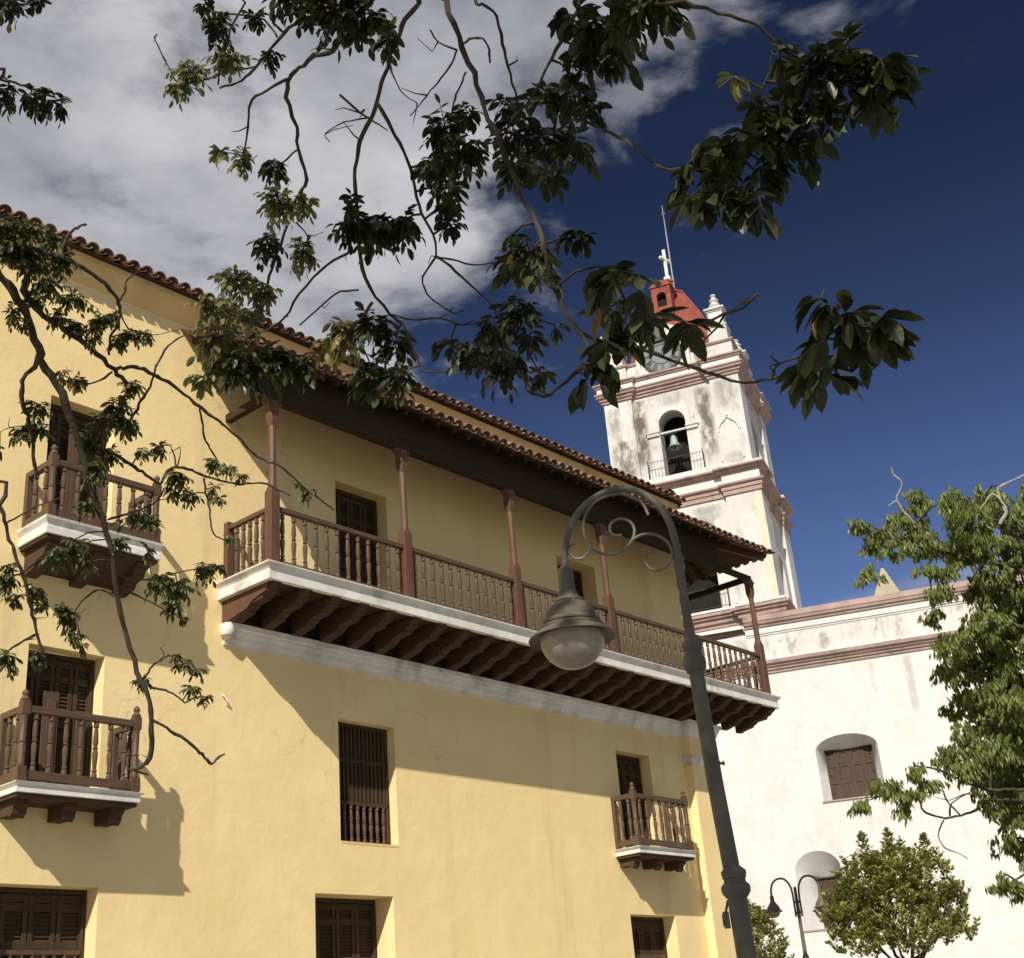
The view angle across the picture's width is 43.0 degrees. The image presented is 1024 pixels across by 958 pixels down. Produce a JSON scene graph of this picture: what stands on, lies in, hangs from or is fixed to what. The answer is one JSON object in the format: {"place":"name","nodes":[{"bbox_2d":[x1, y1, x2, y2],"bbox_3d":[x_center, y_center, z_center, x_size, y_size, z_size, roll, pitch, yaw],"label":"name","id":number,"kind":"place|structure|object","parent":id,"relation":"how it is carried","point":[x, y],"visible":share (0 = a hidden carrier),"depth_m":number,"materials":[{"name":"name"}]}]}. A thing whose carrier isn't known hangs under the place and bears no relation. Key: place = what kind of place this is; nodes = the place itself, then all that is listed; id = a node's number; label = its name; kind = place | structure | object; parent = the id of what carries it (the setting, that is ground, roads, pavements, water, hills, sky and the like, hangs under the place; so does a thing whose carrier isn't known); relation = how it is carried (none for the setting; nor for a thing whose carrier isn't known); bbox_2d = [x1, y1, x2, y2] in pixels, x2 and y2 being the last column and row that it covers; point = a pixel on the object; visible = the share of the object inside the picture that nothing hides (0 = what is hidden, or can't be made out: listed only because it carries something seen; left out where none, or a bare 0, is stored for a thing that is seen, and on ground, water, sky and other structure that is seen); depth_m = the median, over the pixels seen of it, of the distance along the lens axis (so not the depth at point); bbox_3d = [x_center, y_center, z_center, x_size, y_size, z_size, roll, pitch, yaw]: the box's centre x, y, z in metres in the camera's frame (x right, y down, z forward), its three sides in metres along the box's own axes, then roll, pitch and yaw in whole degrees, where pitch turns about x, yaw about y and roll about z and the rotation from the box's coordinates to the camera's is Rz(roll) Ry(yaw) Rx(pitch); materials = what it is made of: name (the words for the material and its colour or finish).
{"place":"outdoors","nodes":[
{"label":"outdoors","id":0,"kind":"place"},
{"bbox_2d":[0,0,1023,607],"label":"sky","id":1,"kind":"structure","parent":0,"point":[926,220],"materials":[{"name":"blue"}]},
{"label":"ground","id":2,"kind":"structure","parent":0,"visible":0},
{"bbox_2d":[0,204,780,957],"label":"colonial building","id":3,"kind":"structure","parent":2,"relation":"on","point":[414,736],"depth_m":21.66,"materials":[{"name":"yellow paint"}]},
{"bbox_2d":[0,887,86,957],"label":"door","id":4,"kind":"structure","parent":3,"relation":"in","point":[35,922],"depth_m":16.93,"materials":[{"name":"brown wood"}]},
{"bbox_2d":[25,649,94,786],"bbox_3d":[-6.361,3.410,17.928,0.120,2.020,1.170,-24,-30,36],"label":"door","id":5,"kind":"structure","parent":3,"relation":"in","point":[71,677],"depth_m":18.17,"materials":[{"name":"brown wood"}]},
{"bbox_2d":[46,404,105,517],"bbox_3d":[-6.639,0.029,19.453,0.120,2.280,1.100,-24,-30,36],"label":"door","id":6,"kind":"structure","parent":3,"relation":"in","point":[61,436],"depth_m":19.61,"materials":[{"name":"brown wood"}]},
{"bbox_2d":[315,898,376,957],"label":"door","id":7,"kind":"structure","parent":3,"relation":"in","point":[345,928],"depth_m":20.81,"materials":[{"name":"brown wood"}]},
{"bbox_2d":[335,489,377,585],"bbox_3d":[-2.916,1.425,23.445,0.120,2.490,1.250,-24,-30,36],"label":"door","id":8,"kind":"structure","parent":3,"relation":"in","point":[355,512],"depth_m":23.76,"materials":[{"name":"brown wood"}]},
{"bbox_2d":[338,722,390,844],"bbox_3d":[-2.571,5.108,21.697,0.166,1.990,1.270,-24,-30,36],"label":"window","id":9,"kind":"structure","parent":3,"relation":"in","point":[363,758],"depth_m":21.75,"materials":[{"name":"brown wood"}]},
{"bbox_2d":[557,565,582,596],"bbox_3d":[1.142,3.058,27.870,0.120,2.490,1.310,-24,-30,36],"label":"door","id":10,"kind":"structure","parent":3,"relation":"in","point":[577,575],"depth_m":28.64,"materials":[{"name":"brown wood"}]},
{"bbox_2d":[616,755,648,847],"bbox_3d":[2.371,6.811,27.160,0.120,2.050,1.180,-24,-30,36],"label":"door","id":11,"kind":"structure","parent":3,"relation":"in","point":[628,768],"depth_m":27.45,"materials":[{"name":"brown wood"}]},
{"bbox_2d":[631,917,666,957],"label":"door","id":12,"kind":"structure","parent":3,"relation":"in","point":[647,932],"depth_m":26.34,"materials":[{"name":"brown wood"}]},
{"bbox_2d":[0,0,931,775],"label":"overhanging tree","id":13,"kind":"object","parent":2,"relation":"on","point":[864,340],"visible":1,"depth_m":5.12,"materials":[{"name":"green plant"}]},
{"bbox_2d":[528,485,756,957],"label":"street lamp","id":14,"kind":"object","parent":2,"relation":"on","point":[574,632],"visible":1,"depth_m":7.73,"materials":[{"name":"grey metal"}]},
{"bbox_2d":[592,208,801,641],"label":"bell tower","id":15,"kind":"structure","parent":2,"relation":"on","point":[716,470],"depth_m":60.29,"materials":[{"name":"white paint"}]},
{"bbox_2d":[664,432,681,450],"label":"church bell","id":16,"kind":"object","parent":15,"relation":"hanging from","point":[675,445],"visible":1,"depth_m":60.68,"materials":[{"name":"green metal"}]},
{"bbox_2d":[747,896,794,957],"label":"leafy tree","id":17,"kind":"object","parent":2,"relation":"on","point":[760,918],"visible":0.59,"depth_m":42.97,"materials":[{"name":"green plant"}]},
{"bbox_2d":[765,875,827,957],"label":"double street lamp","id":18,"kind":"object","parent":2,"relation":"on","point":[774,910],"visible":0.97,"depth_m":35.43,"materials":[{"name":"black metal"}]},
{"bbox_2d":[703,552,1023,957],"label":"church","id":19,"kind":"structure","parent":2,"relation":"on","point":[860,701],"depth_m":52.16,"materials":[{"name":"white paint"}]},
{"bbox_2d":[816,876,849,927],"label":"window","id":20,"kind":"structure","parent":19,"relation":"in","point":[824,882],"depth_m":51.24,"materials":[{"name":"brown wood"}]},
{"bbox_2d":[824,744,877,799],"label":"window","id":21,"kind":"structure","parent":19,"relation":"in","point":[849,770],"depth_m":52.35,"materials":[{"name":"brown wood"}]},
{"bbox_2d":[813,827,981,957],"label":"leafy tree","id":22,"kind":"object","parent":2,"relation":"on","point":[926,900],"visible":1,"depth_m":32.61,"materials":[{"name":"green plant"}]},
{"bbox_2d":[846,467,1023,908],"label":"spreading tree","id":23,"kind":"object","parent":2,"relation":"on","point":[994,633],"visible":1,"depth_m":19.20,"materials":[{"name":"green plant"}]}
]}

